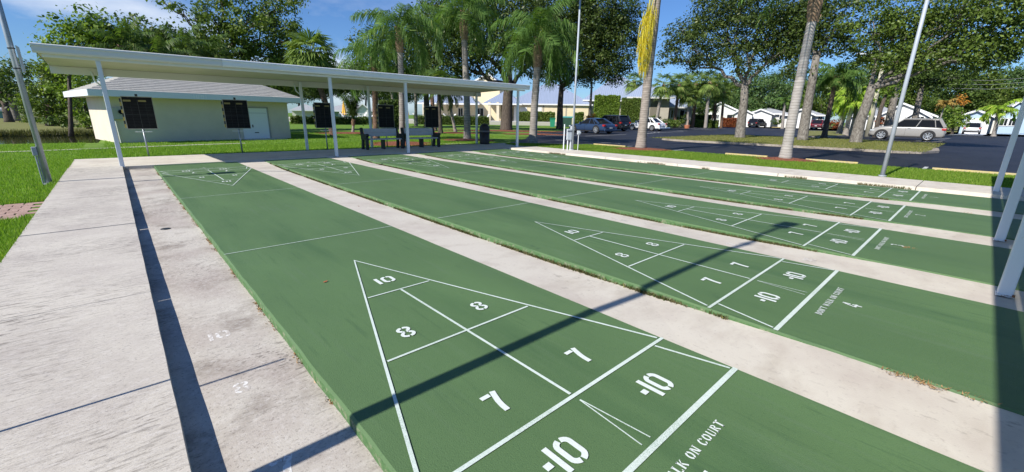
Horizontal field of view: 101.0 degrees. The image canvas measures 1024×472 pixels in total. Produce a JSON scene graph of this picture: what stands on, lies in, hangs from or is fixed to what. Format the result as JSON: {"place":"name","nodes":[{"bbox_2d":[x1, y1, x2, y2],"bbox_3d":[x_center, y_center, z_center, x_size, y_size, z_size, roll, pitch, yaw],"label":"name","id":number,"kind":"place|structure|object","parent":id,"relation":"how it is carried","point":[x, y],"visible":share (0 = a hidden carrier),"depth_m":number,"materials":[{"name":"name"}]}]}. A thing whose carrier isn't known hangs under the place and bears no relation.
{"place":"outdoors","nodes":[
{"label":"outdoors","id":0,"kind":"place"},
{"bbox_2d":[0,202,42,219],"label":"path","id":1,"kind":"structure","parent":0,"point":[20,209],"depth_m":5.97,"materials":[{"name":"brick"}]},
{"bbox_2d":[0,142,85,262],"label":"grass","id":2,"kind":"structure","parent":0,"point":[19,164],"depth_m":9.21,"materials":[{"name":"green plant"}]},
{"bbox_2d":[0,111,93,136],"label":"lawn","id":3,"kind":"structure","parent":0,"point":[16,125],"depth_m":32.04,"materials":[{"name":"green plant"}]},
{"bbox_2d":[0,66,25,121],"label":"broadleaf tree","id":4,"kind":"object","parent":3,"relation":"on","point":[7,115],"visible":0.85,"depth_m":41.28,"materials":[{"name":"green plant"}]},
{"bbox_2d":[0,53,44,120],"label":"broadleaf tree","id":5,"kind":"object","parent":3,"relation":"on","point":[10,72],"visible":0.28,"depth_m":45.15,"materials":[{"name":"green plant"}]},
{"bbox_2d":[0,128,94,135],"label":"reeds","id":6,"kind":"object","parent":3,"relation":"on","point":[15,132],"visible":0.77,"depth_m":23.78,"materials":[{"name":"green plant"}]},
{"bbox_2d":[2,56,93,125],"bbox_3d":[-37.070,-11.886,34.374,6.025,5.898,4.846,-9,19,-32],"label":"broadleaf tree","id":7,"kind":"object","parent":3,"relation":"on","point":[48,108],"visible":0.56,"depth_m":33.64,"materials":[{"name":"green plant"}]},
{"bbox_2d":[34,74,99,128],"bbox_3d":[-30.650,-9.878,29.912,4.079,4.628,2.602,-14,22,-42],"label":"broadleaf tree","id":8,"kind":"object","parent":3,"relation":"on","point":[79,83],"visible":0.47,"depth_m":29.65,"materials":[{"name":"green plant"}]},
{"bbox_2d":[91,9,220,54],"bbox_3d":[-23.339,-10.676,28.040,7.129,7.515,5.099,-12,20,-38],"label":"broadleaf tree","id":9,"kind":"object","parent":3,"relation":"on","point":[158,31],"visible":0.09,"depth_m":26.65,"materials":[{"name":"green plant"}]},
{"bbox_2d":[145,0,223,52],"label":"broadleaf tree","id":10,"kind":"object","parent":3,"relation":"on","point":[202,33],"visible":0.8,"depth_m":27.47,"materials":[{"name":"green plant"}]},
{"bbox_2d":[186,0,310,85],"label":"broadleaf tree","id":11,"kind":"object","parent":3,"relation":"on","point":[262,18],"visible":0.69,"depth_m":31.79,"materials":[{"name":"green plant"}]},
{"bbox_2d":[0,135,99,143],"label":"water","id":12,"kind":"structure","parent":0,"point":[44,139],"depth_m":21.08,"materials":[{"name":"green liquid"}]},
{"bbox_2d":[23,0,151,136],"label":"broadleaf tree","id":13,"kind":"object","parent":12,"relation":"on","point":[70,34],"visible":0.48,"depth_m":22.18,"materials":[{"name":"green plant"}]},
{"bbox_2d":[71,14,162,52],"bbox_3d":[-21.533,-8.939,23.641,3.941,6.550,4.142,10,18,30],"label":"palm tree","id":14,"kind":"object","parent":12,"relation":"on","point":[127,39],"visible":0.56,"depth_m":22.72,"materials":[{"name":"green plant"}]},
{"bbox_2d":[113,35,193,55],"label":"palm tree","id":15,"kind":"object","parent":12,"relation":"on","point":[163,48],"visible":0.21,"depth_m":23.18,"materials":[{"name":"green plant"}]},
{"bbox_2d":[143,22,215,56],"bbox_3d":[-20.008,-9.629,25.909,4.282,6.681,3.860,1,16,1],"label":"palm tree","id":16,"kind":"object","parent":12,"relation":"on","point":[198,43],"visible":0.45,"depth_m":25.25,"materials":[{"name":"green plant"}]},
{"bbox_2d":[178,32,246,59],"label":"palm tree","id":17,"kind":"object","parent":12,"relation":"on","point":[218,38],"visible":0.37,"depth_m":26.86,"materials":[{"name":"green plant"}]},
{"bbox_2d":[0,166,191,471],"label":"walkway","id":18,"kind":"structure","parent":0,"point":[86,384],"depth_m":2.50,"materials":[{"name":"concrete"}]},
{"bbox_2d":[123,168,382,471],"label":"walkway","id":19,"kind":"structure","parent":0,"point":[281,407],"depth_m":2.46,"materials":[{"name":"concrete"}]},
{"bbox_2d":[208,330,291,471],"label":"faded court numbers","id":20,"kind":"object","parent":19,"relation":"on","point":[287,460],"visible":1,"depth_m":1.84,"materials":[{"name":"paint"}]},
{"bbox_2d":[69,143,527,168],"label":"walkway","id":21,"kind":"structure","parent":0,"point":[140,162],"depth_m":13.56,"materials":[{"name":"concrete"}]},
{"bbox_2d":[29,42,529,167],"bbox_3d":[-5.929,-4.452,15.406,14.900,2.715,3.625,-13,21,-41],"label":"shade shelter","id":22,"kind":"object","parent":21,"relation":"on","point":[101,63],"visible":0.91,"depth_m":13.06,"materials":[{"name":"white metal"}]},
{"bbox_2d":[359,127,403,149],"bbox_3d":[-5.267,-3.982,17.188,1.624,0.836,0.632,-13,21,-41],"label":"park bench","id":23,"kind":"object","parent":21,"relation":"on","point":[365,138],"visible":0.98,"depth_m":17.18,"materials":[{"name":"black plastic"}]},
{"bbox_2d":[400,127,440,147],"bbox_3d":[-3.953,-4.289,18.349,1.624,0.836,0.632,-13,21,-41],"label":"park bench","id":24,"kind":"object","parent":21,"relation":"on","point":[420,131],"visible":0.77,"depth_m":18.44,"materials":[{"name":"black plastic"}]},
{"bbox_2d":[0,114,718,234],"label":"lawn","id":25,"kind":"structure","parent":0,"point":[299,128],"depth_m":30.78,"materials":[{"name":"green plant"}]},
{"bbox_2d":[0,0,51,184],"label":"lamp pole","id":26,"kind":"object","parent":25,"relation":"on","point":[37,150],"visible":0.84,"depth_m":7.60,"materials":[{"name":"metal"}]},
{"bbox_2d":[119,94,157,155],"bbox_3d":[-11.180,-3.323,12.729,0.755,1.830,0.134,-13,21,-41],"label":"scoreboard","id":27,"kind":"object","parent":25,"relation":"on","point":[139,112],"visible":1,"depth_m":12.61,"materials":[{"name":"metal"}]},
{"bbox_2d":[63,77,303,142],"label":"shed","id":28,"kind":"structure","parent":25,"relation":"on","point":[188,110],"depth_m":19.87,"materials":[{"name":"paint"}]},
{"bbox_2d":[243,108,269,138],"bbox_3d":[-13.452,-5.901,22.127,0.027,1.540,1.260,13,20,36],"label":"door","id":29,"kind":"structure","parent":28,"relation":"in","point":[258,117],"depth_m":22.20,"materials":[{"name":"white"}]},
{"bbox_2d":[221,97,250,151],"bbox_3d":[-9.335,-3.754,14.359,0.755,1.830,0.134,-13,21,-41],"label":"scoreboard","id":30,"kind":"object","parent":25,"relation":"on","point":[235,112],"visible":1,"depth_m":14.24,"materials":[{"name":"metal"}]},
{"bbox_2d":[76,131,513,158],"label":"grass","id":31,"kind":"structure","parent":25,"relation":"on","point":[105,151],"depth_m":17.34,"materials":[{"name":"green plant"}]},
{"bbox_2d":[282,26,339,135],"bbox_3d":[-12.175,-9.377,25.846,3.611,6.503,3.844,-6,17,-22],"label":"cabbage palm","id":32,"kind":"object","parent":25,"relation":"on","point":[309,57],"visible":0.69,"depth_m":24.75,"materials":[{"name":"green plant"}]},
{"bbox_2d":[312,101,331,148],"bbox_3d":[-7.202,-4.252,16.244,0.755,1.830,0.134,-13,21,-41],"label":"scoreboard","id":33,"kind":"object","parent":25,"relation":"on","point":[322,114],"visible":0.78,"depth_m":16.09,"materials":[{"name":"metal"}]},
{"bbox_2d":[289,115,372,123],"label":"hedge","id":34,"kind":"object","parent":25,"relation":"on","point":[296,119],"visible":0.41,"depth_m":55.56,"materials":[{"name":"green plant"}]},
{"bbox_2d":[337,90,361,131],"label":"young palm","id":35,"kind":"object","parent":25,"relation":"on","point":[352,105],"visible":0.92,"depth_m":29.93,"materials":[{"name":"green plant"}]},
{"bbox_2d":[332,41,410,137],"bbox_3d":[-7.466,-7.940,23.129,4.109,5.338,3.851,-4,17,-17],"label":"palm tree","id":36,"kind":"object","parent":25,"relation":"on","point":[374,93],"visible":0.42,"depth_m":22.49,"materials":[{"name":"green plant"}]},
{"bbox_2d":[376,103,394,146],"bbox_3d":[-5.344,-4.686,17.887,0.755,1.830,0.134,-13,21,-41],"label":"scoreboard","id":37,"kind":"object","parent":25,"relation":"on","point":[385,115],"visible":0.94,"depth_m":17.76,"materials":[{"name":"metal"}]},
{"bbox_2d":[349,1,443,141],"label":"palm tree","id":38,"kind":"object","parent":25,"relation":"on","point":[397,35],"visible":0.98,"depth_m":19.42,"materials":[{"name":"green plant"}]},
{"bbox_2d":[341,0,455,105],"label":"broadleaf tree","id":39,"kind":"object","parent":25,"relation":"on","point":[407,60],"visible":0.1,"depth_m":46.10,"materials":[{"name":"green plant"}]},
{"bbox_2d":[423,105,438,145],"bbox_3d":[-3.699,-5.070,19.341,0.755,1.830,0.134,-13,21,-41],"label":"scoreboard","id":40,"kind":"object","parent":25,"relation":"on","point":[431,117],"visible":0.98,"depth_m":19.22,"materials":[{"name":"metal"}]},
{"bbox_2d":[428,94,462,131],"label":"young palm","id":41,"kind":"object","parent":25,"relation":"on","point":[450,100],"visible":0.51,"depth_m":34.07,"materials":[{"name":"green plant"}]},
{"bbox_2d":[413,115,489,124],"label":"hedge","id":42,"kind":"object","parent":25,"relation":"on","point":[447,120],"visible":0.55,"depth_m":63.23,"materials":[{"name":"green plant"}]},
{"bbox_2d":[416,0,509,138],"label":"palm tree","id":43,"kind":"object","parent":25,"relation":"on","point":[461,15],"visible":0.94,"depth_m":22.69,"materials":[{"name":"green plant"}]},
{"bbox_2d":[404,0,582,129],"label":"broadleaf tree","id":44,"kind":"object","parent":25,"relation":"on","point":[455,48],"visible":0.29,"depth_m":40.45,"materials":[{"name":"green plant"}]},
{"bbox_2d":[487,0,584,142],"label":"palm tree","id":45,"kind":"object","parent":25,"relation":"on","point":[538,45],"visible":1,"depth_m":21.32,"materials":[{"name":"green plant"}]},
{"bbox_2d":[417,73,696,126],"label":"clubhouse","id":46,"kind":"structure","parent":25,"relation":"on","point":[490,104],"depth_m":80.87,"materials":[{"name":"beige paint"}]},
{"bbox_2d":[516,0,648,128],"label":"broadleaf tree","id":47,"kind":"object","parent":25,"relation":"on","point":[609,26],"visible":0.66,"depth_m":46.42,"materials":[{"name":"green plant"}]},
{"bbox_2d":[593,94,620,117],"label":"hedge","id":48,"kind":"object","parent":25,"relation":"on","point":[606,105],"visible":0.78,"depth_m":70.08,"materials":[{"name":"green plant"}]},
{"bbox_2d":[620,97,640,122],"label":"hedge","id":49,"kind":"object","parent":25,"relation":"on","point":[630,108],"visible":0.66,"depth_m":69.31,"materials":[{"name":"green plant"}]},
{"bbox_2d":[652,73,676,117],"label":"cabbage palm","id":50,"kind":"object","parent":25,"relation":"on","point":[660,92],"visible":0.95,"depth_m":68.03,"materials":[{"name":"green plant"}]},
{"bbox_2d":[697,102,754,126],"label":"house","id":51,"kind":"structure","parent":25,"relation":"on","point":[730,112],"depth_m":93.75,"materials":[{"name":"white paint"}]},
{"bbox_2d":[0,0,1023,122],"label":"sky","id":52,"kind":"structure","parent":0,"point":[332,16],"materials":[{"name":"blue"}]},
{"bbox_2d":[154,162,983,471],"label":"court","id":53,"kind":"object","parent":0,"point":[452,420],"visible":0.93,"depth_m":2.43,"materials":[{"name":"paint"}]},
{"bbox_2d":[228,226,737,471],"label":"court lines","id":54,"kind":"object","parent":53,"relation":"on","point":[657,442],"visible":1,"depth_m":2.21,"materials":[{"name":"paint"}]},
{"bbox_2d":[373,276,723,471],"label":"court numbers","id":55,"kind":"object","parent":53,"relation":"on","point":[548,466],"visible":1,"depth_m":1.94,"materials":[{"name":"paint"}]},
{"bbox_2d":[238,161,1023,471],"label":"walkway","id":56,"kind":"structure","parent":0,"point":[982,436],"depth_m":2.57,"materials":[{"name":"concrete"}]},
{"bbox_2d":[269,162,727,319],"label":"curb weeds","id":57,"kind":"object","parent":56,"relation":"on","point":[664,298],"visible":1,"depth_m":4.48,"materials":[{"name":"green plant"}]},
{"bbox_2d":[264,157,1023,415],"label":"court","id":58,"kind":"object","parent":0,"point":[975,348],"visible":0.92,"depth_m":3.62,"materials":[{"name":"paint"}]},
{"bbox_2d":[441,202,838,329],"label":"court lines","id":59,"kind":"object","parent":58,"relation":"on","point":[799,306],"visible":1,"depth_m":3.76,"materials":[{"name":"paint"}]},
{"bbox_2d":[564,230,860,314],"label":"court numbers","id":60,"kind":"object","parent":58,"relation":"on","point":[759,293],"visible":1,"depth_m":3.71,"materials":[{"name":"paint"}]},
{"bbox_2d":[331,157,1023,311],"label":"walkway","id":61,"kind":"structure","parent":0,"point":[962,288],"depth_m":4.52,"materials":[{"name":"concrete"}]},
{"bbox_2d":[357,158,817,251],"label":"curb weeds","id":62,"kind":"object","parent":61,"relation":"on","point":[720,233],"visible":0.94,"depth_m":6.42,"materials":[{"name":"green plant"}]},
{"bbox_2d":[348,154,1023,291],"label":"court","id":63,"kind":"object","parent":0,"point":[979,263],"visible":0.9,"depth_m":5.87,"materials":[{"name":"paint"}]},
{"bbox_2d":[559,188,881,255],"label":"court lines","id":64,"kind":"object","parent":63,"relation":"on","point":[865,243],"visible":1,"depth_m":5.55,"materials":[{"name":"paint"}]},
{"bbox_2d":[402,153,1014,248],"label":"walkway","id":65,"kind":"structure","parent":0,"point":[963,237],"depth_m":6.28,"materials":[{"name":"concrete"}]},
{"bbox_2d":[425,155,863,219],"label":"curb weeds","id":66,"kind":"object","parent":65,"relation":"on","point":[853,217],"visible":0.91,"depth_m":8.28,"materials":[{"name":"green plant"}]},
{"bbox_2d":[415,151,1021,239],"bbox_3d":[2.259,-1.557,10.866,1.840,0.100,15.500,-13,21,-41],"label":"court","id":67,"kind":"object","parent":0,"point":[974,224],"visible":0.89,"depth_m":7.93,"materials":[{"name":"paint"}]},
{"bbox_2d":[458,151,1022,219],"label":"walkway","id":68,"kind":"structure","parent":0,"point":[967,210],"depth_m":7.81,"materials":[{"name":"concrete"}]},
{"bbox_2d":[479,151,888,199],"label":"curb weeds","id":69,"kind":"object","parent":68,"relation":"on","point":[702,179],"visible":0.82,"depth_m":10.42,"materials":[{"name":"green plant"}]},
{"bbox_2d":[469,149,1023,214],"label":"court","id":70,"kind":"object","parent":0,"point":[974,202],"visible":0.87,"depth_m":9.84,"materials":[{"name":"paint"}]},
{"bbox_2d":[506,143,1023,188],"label":"lawn","id":71,"kind":"structure","parent":0,"point":[742,163],"depth_m":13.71,"materials":[{"name":"green plant"}]},
{"bbox_2d":[591,0,660,147],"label":"palm tree","id":72,"kind":"object","parent":71,"relation":"on","point":[648,41],"visible":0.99,"depth_m":17.64,"materials":[{"name":"beige plant"}]},
{"bbox_2d":[737,0,844,158],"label":"palm tree","id":73,"kind":"object","parent":71,"relation":"on","point":[814,7],"visible":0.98,"depth_m":14.23,"materials":[{"name":"grey plant"}]},
{"bbox_2d":[879,0,928,176],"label":"lamp pole","id":74,"kind":"object","parent":71,"relation":"on","point":[902,97],"visible":1,"depth_m":10.31,"materials":[{"name":"grey metal"}]},
{"bbox_2d":[509,146,1023,200],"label":"walkway","id":75,"kind":"structure","parent":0,"point":[962,189],"depth_m":11.15,"materials":[{"name":"concrete"}]},
{"bbox_2d":[570,0,580,149],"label":"lamp pole","id":76,"kind":"object","parent":75,"relation":"on","point":[573,123],"visible":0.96,"depth_m":17.09,"materials":[{"name":"grey metal"}]},
{"bbox_2d":[511,127,1023,172],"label":"parking lot","id":77,"kind":"structure","parent":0,"point":[976,152],"depth_m":23.20,"materials":[{"name":"grey asphalt"}]},
{"bbox_2d":[569,118,617,133],"bbox_3d":[7.549,-10.439,39.814,2.200,1.390,4.810,-10,19,-34],"label":"parked car","id":78,"kind":"object","parent":77,"relation":"on","point":[596,125],"visible":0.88,"depth_m":38.66,"materials":[{"name":"blue paint"}]},
{"bbox_2d":[667,73,692,127],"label":"cabbage palm","id":79,"kind":"object","parent":77,"relation":"on","point":[680,91],"visible":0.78,"depth_m":69.08,"materials":[{"name":"green plant"}]},
{"bbox_2d":[678,84,700,124],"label":"cabbage palm","id":80,"kind":"object","parent":77,"relation":"on","point":[689,100],"visible":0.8,"depth_m":70.22,"materials":[{"name":"green plant"}]},
{"bbox_2d":[693,70,725,127],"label":"cabbage palm","id":81,"kind":"object","parent":77,"relation":"on","point":[710,88],"visible":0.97,"depth_m":69.32,"materials":[{"name":"green plant"}]},
{"bbox_2d":[710,81,736,127],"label":"cabbage palm","id":82,"kind":"object","parent":77,"relation":"on","point":[724,97],"visible":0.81,"depth_m":71.38,"materials":[{"name":"green plant"}]},
{"bbox_2d":[673,136,930,150],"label":"traffic island","id":83,"kind":"structure","parent":77,"relation":"on","point":[804,143],"depth_m":25.91,"materials":[{"name":"green plant"}]},
{"bbox_2d":[654,0,832,137],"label":"broadleaf tree","id":84,"kind":"object","parent":83,"relation":"on","point":[716,23],"visible":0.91,"depth_m":30.34,"materials":[{"name":"green plant"}]},
{"bbox_2d":[651,134,945,151],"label":"grass","id":85,"kind":"structure","parent":83,"relation":"on","point":[821,141],"depth_m":26.75,"materials":[{"name":"green plant"}]},
{"bbox_2d":[662,137,939,153],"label":"kerb","id":86,"kind":"structure","parent":83,"relation":"on","point":[935,150],"depth_m":22.64,"materials":[{"name":"concrete"}]},
{"bbox_2d":[775,0,893,139],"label":"broadleaf tree","id":87,"kind":"object","parent":83,"relation":"on","point":[803,129],"visible":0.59,"depth_m":27.85,"materials":[{"name":"green plant"}]},
{"bbox_2d":[825,0,1023,142],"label":"broadleaf tree","id":88,"kind":"object","parent":83,"relation":"on","point":[950,24],"visible":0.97,"depth_m":24.48,"materials":[{"name":"green plant"}]},
{"bbox_2d":[808,131,842,135],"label":"traffic island","id":89,"kind":"structure","parent":77,"relation":"on","point":[819,133],"depth_m":46.91,"materials":[{"name":"beige concrete"}]},
{"bbox_2d":[831,87,879,135],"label":"palm tree","id":90,"kind":"object","parent":89,"relation":"on","point":[840,102],"visible":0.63,"depth_m":44.03,"materials":[{"name":"green plant"}]},
{"bbox_2d":[805,58,868,138],"bbox_3d":[26.630,-11.419,35.322,4.598,6.338,4.777,12,19,34],"label":"palm tree","id":91,"kind":"object","parent":77,"relation":"on","point":[847,79],"visible":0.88,"depth_m":34.41,"materials":[{"name":"green plant"}]},
{"bbox_2d":[872,76,911,136],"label":"tree","id":92,"kind":"object","parent":77,"relation":"on","point":[885,92],"visible":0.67,"depth_m":40.73,"materials":[{"name":"green plant"}]},
{"bbox_2d":[859,43,951,125],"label":"broadleaf tree","id":93,"kind":"object","parent":77,"relation":"on","point":[890,116],"visible":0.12,"depth_m":43.08,"materials":[{"name":"green plant"}]},
{"bbox_2d":[868,118,946,140],"bbox_3d":[33.818,-9.154,36.110,2.240,1.820,4.860,-14,22,-42],"label":"parked car","id":94,"kind":"object","parent":77,"relation":"on","point":[926,129],"visible":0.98,"depth_m":35.07,"materials":[{"name":"grey paint"}]},
{"bbox_2d":[900,55,976,117],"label":"broadleaf tree","id":95,"kind":"object","parent":77,"relation":"on","point":[923,85],"visible":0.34,"depth_m":43.41,"materials":[{"name":"green plant"}]},
{"bbox_2d":[976,98,1022,136],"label":"palm tree","id":96,"kind":"object","parent":77,"relation":"on","point":[999,110],"visible":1,"depth_m":51.16,"materials":[{"name":"green plant"}]},
{"bbox_2d":[749,125,1023,136],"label":"lawn","id":97,"kind":"structure","parent":0,"point":[948,131],"depth_m":76.96,"materials":[{"name":"green plant"}]},
{"bbox_2d":[730,70,793,110],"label":"broadleaf tree","id":98,"kind":"object","parent":97,"relation":"on","point":[769,82],"visible":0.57,"depth_m":103.34,"materials":[{"name":"green plant"}]},
{"bbox_2d":[751,108,787,126],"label":"house","id":99,"kind":"structure","parent":97,"relation":"on","point":[767,115],"depth_m":95.74,"materials":[{"name":"white paint"}]},
{"bbox_2d":[782,72,854,119],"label":"broadleaf tree","id":100,"kind":"object","parent":97,"relation":"on","point":[820,106],"visible":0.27,"depth_m":97.42,"materials":[{"name":"green plant"}]},
{"bbox_2d":[850,103,938,129],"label":"house","id":101,"kind":"structure","parent":97,"relation":"on","point":[907,110],"depth_m":73.55,"materials":[{"name":"white paint"}]},
{"bbox_2d":[878,63,933,108],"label":"broadleaf tree","id":102,"kind":"object","parent":97,"relation":"on","point":[909,98],"visible":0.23,"depth_m":91.00,"materials":[{"name":"green plant"}]},
{"bbox_2d":[935,104,974,133],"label":"shrub","id":103,"kind":"object","parent":97,"relation":"on","point":[951,117],"visible":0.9,"depth_m":57.27,"materials":[{"name":"green plant"}]},
{"bbox_2d":[921,64,1000,130],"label":"broadleaf tree","id":104,"kind":"object","parent":97,"relation":"on","point":[973,97],"visible":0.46,"depth_m":82.74,"materials":[{"name":"green plant"}]},
{"bbox_2d":[944,63,1020,112],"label":"broadleaf tree","id":105,"kind":"object","parent":97,"relation":"on","point":[996,78],"visible":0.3,"depth_m":83.92,"materials":[{"name":"green plant"}]},
{"bbox_2d":[959,102,1023,134],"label":"house","id":106,"kind":"structure","parent":97,"relation":"on","point":[1007,127],"depth_m":64.19,"materials":[{"name":"white paint"}]},
{"bbox_2d":[984,62,1023,100],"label":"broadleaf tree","id":107,"kind":"object","parent":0,"point":[1018,73],"visible":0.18,"depth_m":87.98,"materials":[{"name":"green plant"}]},
{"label":"walkway","id":108,"kind":"structure","parent":0,"visible":0},
{"bbox_2d":[993,98,1023,298],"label":"shade shelter","id":109,"kind":"object","parent":108,"relation":"on","point":[1011,274],"visible":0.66,"depth_m":5.04,"materials":[{"name":"white metal"}]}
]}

